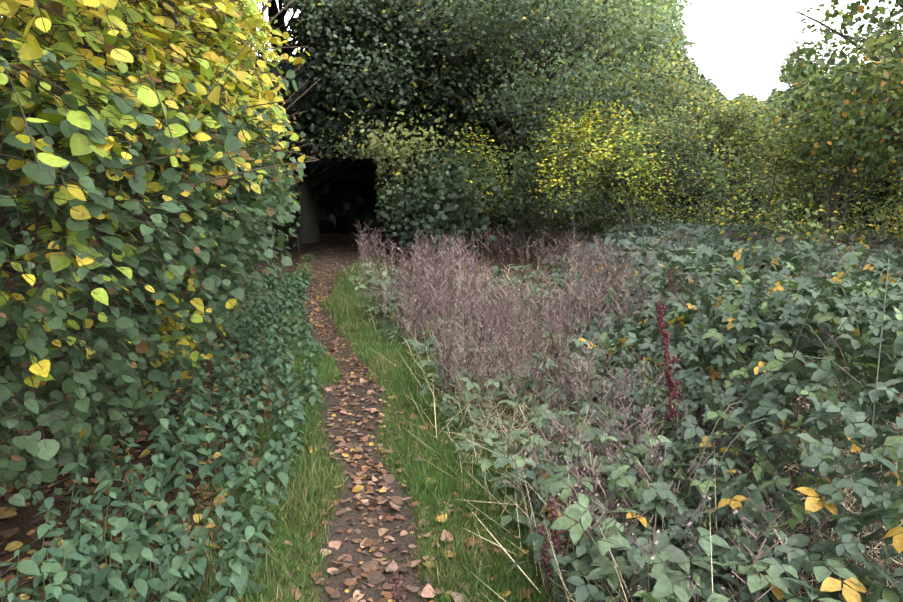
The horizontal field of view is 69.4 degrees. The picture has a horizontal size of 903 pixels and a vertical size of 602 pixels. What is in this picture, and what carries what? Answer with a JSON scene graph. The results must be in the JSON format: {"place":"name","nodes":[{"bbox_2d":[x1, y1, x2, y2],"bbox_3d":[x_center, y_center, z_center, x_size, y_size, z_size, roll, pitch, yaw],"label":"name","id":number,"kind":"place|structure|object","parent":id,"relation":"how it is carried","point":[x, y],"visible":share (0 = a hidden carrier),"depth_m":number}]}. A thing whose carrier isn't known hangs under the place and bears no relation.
{"place":"outdoors","nodes":[
{"label":"outdoors","id":0,"kind":"place"},
{"bbox_2d":[250,10,390,196],"bbox_3d":[-5.504,-9.113,29.844,15.568,12.468,15.300,0,9,-1],"label":"tunnel tree","id":1,"kind":"object","parent":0,"point":[317,167],"depth_m":30.34},
{"bbox_2d":[0,228,902,601],"bbox_3d":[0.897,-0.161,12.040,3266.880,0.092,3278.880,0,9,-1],"label":"ground","id":2,"kind":"structure","parent":0,"point":[22,518],"depth_m":3.75},
{"bbox_2d":[0,7,65,158],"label":"wood tree","id":3,"kind":"object","parent":2,"relation":"on","point":[27,117],"depth_m":10.68},
{"bbox_2d":[0,0,320,522],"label":"hazel bush","id":4,"kind":"object","parent":2,"relation":"on","point":[69,126],"depth_m":3.10},
{"bbox_2d":[0,258,328,601],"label":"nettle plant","id":5,"kind":"object","parent":2,"relation":"on","point":[135,548],"depth_m":3.27},
{"bbox_2d":[0,276,331,601],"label":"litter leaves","id":6,"kind":"object","parent":2,"relation":"on","point":[7,511],"visible":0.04,"depth_m":3.66},
{"bbox_2d":[17,0,470,101],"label":"tree","id":7,"kind":"object","parent":2,"relation":"on","point":[391,34],"depth_m":17.90},
{"bbox_2d":[44,244,556,601],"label":"fallen leaves","id":8,"kind":"object","parent":2,"relation":"on","point":[371,571],"visible":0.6,"depth_m":3.53},
{"bbox_2d":[242,0,505,243],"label":"tree","id":9,"kind":"object","parent":2,"relation":"on","point":[309,230],"depth_m":26.30},
{"bbox_2d":[234,0,532,248],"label":"tunnel tree","id":10,"kind":"object","parent":2,"relation":"on","point":[336,125],"depth_m":19.40},
{"bbox_2d":[258,123,533,264],"bbox_3d":[-3.845,-3.670,24.595,12.135,5.167,18.963,0,9,-1],"label":"shrub","id":11,"kind":"object","parent":2,"relation":"on","point":[431,221],"depth_m":17.95},
{"bbox_2d":[241,0,582,240],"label":"tunnel tree","id":12,"kind":"object","parent":2,"relation":"on","point":[461,115],"depth_m":21.08},
{"bbox_2d":[127,253,740,601],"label":"grass","id":13,"kind":"structure","parent":2,"relation":"on","point":[351,314],"depth_m":3.76},
{"bbox_2d":[0,0,902,233],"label":"background treeline","id":14,"kind":"object","parent":2,"relation":"on","point":[343,207],"depth_m":35.02},
{"bbox_2d":[442,117,518,257],"bbox_3d":[0.940,-3.302,19.016,2.432,4.123,2.430,0,9,-1],"label":"sapling tree","id":15,"kind":"object","parent":2,"relation":"on","point":[490,163],"depth_m":18.98},
{"bbox_2d":[239,0,814,248],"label":"oak tree","id":16,"kind":"object","parent":2,"relation":"on","point":[628,10],"depth_m":18.60},
{"bbox_2d":[524,99,615,251],"bbox_3d":[3.161,-3.192,17.465,2.503,4.377,2.442,0,9,-1],"label":"sapling tree","id":17,"kind":"object","parent":2,"relation":"on","point":[554,161],"depth_m":17.37},
{"bbox_2d":[519,0,634,230],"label":"tree","id":18,"kind":"object","parent":2,"relation":"on","point":[601,188],"depth_m":37.15},
{"bbox_2d":[388,268,781,601],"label":"red dock plants","id":19,"kind":"object","parent":2,"relation":"on","point":[398,583],"visible":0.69,"depth_m":2.65},
{"bbox_2d":[551,95,646,242],"bbox_3d":[4.265,-3.598,18.855,2.642,4.761,2.018,0,9,-1],"label":"sapling tree","id":20,"kind":"object","parent":2,"relation":"on","point":[589,123],"depth_m":18.81},
{"bbox_2d":[336,217,902,601],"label":"dead weed stems","id":21,"kind":"object","parent":2,"relation":"on","point":[483,313],"visible":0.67,"depth_m":5.11},
{"bbox_2d":[349,219,902,601],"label":"bramble bushes","id":22,"kind":"object","parent":2,"relation":"on","point":[776,304],"visible":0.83,"depth_m":3.31},
{"bbox_2d":[569,104,693,235],"bbox_3d":[4.310,-2.729,15.846,2.750,3.939,1.626,-3,9,-19],"label":"bush","id":23,"kind":"object","parent":2,"relation":"on","point":[637,163],"depth_m":15.76},
{"bbox_2d":[544,62,726,247],"bbox_3d":[6.459,-4.754,22.528,5.421,6.744,5.881,-8,11,-42],"label":"shrub","id":24,"kind":"object","parent":2,"relation":"on","point":[648,120],"depth_m":22.08},
{"bbox_2d":[513,97,769,237],"bbox_3d":[4.967,-3.386,18.570,6.626,4.429,5.214,0,9,-1],"label":"shrub","id":25,"kind":"object","parent":2,"relation":"on","point":[657,143],"depth_m":17.71},
{"bbox_2d":[542,0,795,216],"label":"tree","id":26,"kind":"object","parent":2,"relation":"on","point":[611,55],"depth_m":28.07},
{"bbox_2d":[652,33,794,223],"bbox_3d":[13.074,-7.927,31.409,10.313,9.632,7.344,-7,11,-39],"label":"tree","id":27,"kind":"object","parent":2,"relation":"on","point":[702,80],"depth_m":29.98},
{"bbox_2d":[615,70,833,229],"bbox_3d":[8.578,-3.699,18.895,7.542,5.719,5.091,-4,9,-23],"label":"tree","id":28,"kind":"object","parent":2,"relation":"on","point":[729,115],"depth_m":18.94},
{"bbox_2d":[596,207,902,601],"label":"bramble stems","id":29,"kind":"object","parent":2,"relation":"on","point":[848,373],"visible":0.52,"depth_m":4.46},
{"bbox_2d":[671,41,902,250],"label":"shrub","id":30,"kind":"object","parent":2,"relation":"on","point":[806,146],"depth_m":12.74},
{"bbox_2d":[684,34,898,225],"bbox_3d":[17.145,-8.124,32.358,12.111,9.737,10.899,0,9,-1],"label":"tree","id":31,"kind":"object","parent":2,"relation":"on","point":[782,92],"depth_m":31.42},
{"bbox_2d":[715,15,902,225],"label":"tree","id":32,"kind":"object","parent":2,"relation":"on","point":[800,78],"depth_m":23.62},
{"bbox_2d":[741,0,902,188],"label":"tree","id":33,"kind":"object","parent":2,"relation":"on","point":[844,103],"depth_m":9.72},
{"bbox_2d":[748,56,902,238],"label":"shrub","id":34,"kind":"object","parent":2,"relation":"on","point":[818,216],"depth_m":14.88},
{"bbox_2d":[850,12,902,186],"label":"tree","id":35,"kind":"object","parent":2,"relation":"on","point":[881,30],"depth_m":29.79},
{"bbox_2d":[253,0,902,100],"label":"sky","id":36,"kind":"structure","parent":0,"point":[753,35]}
]}

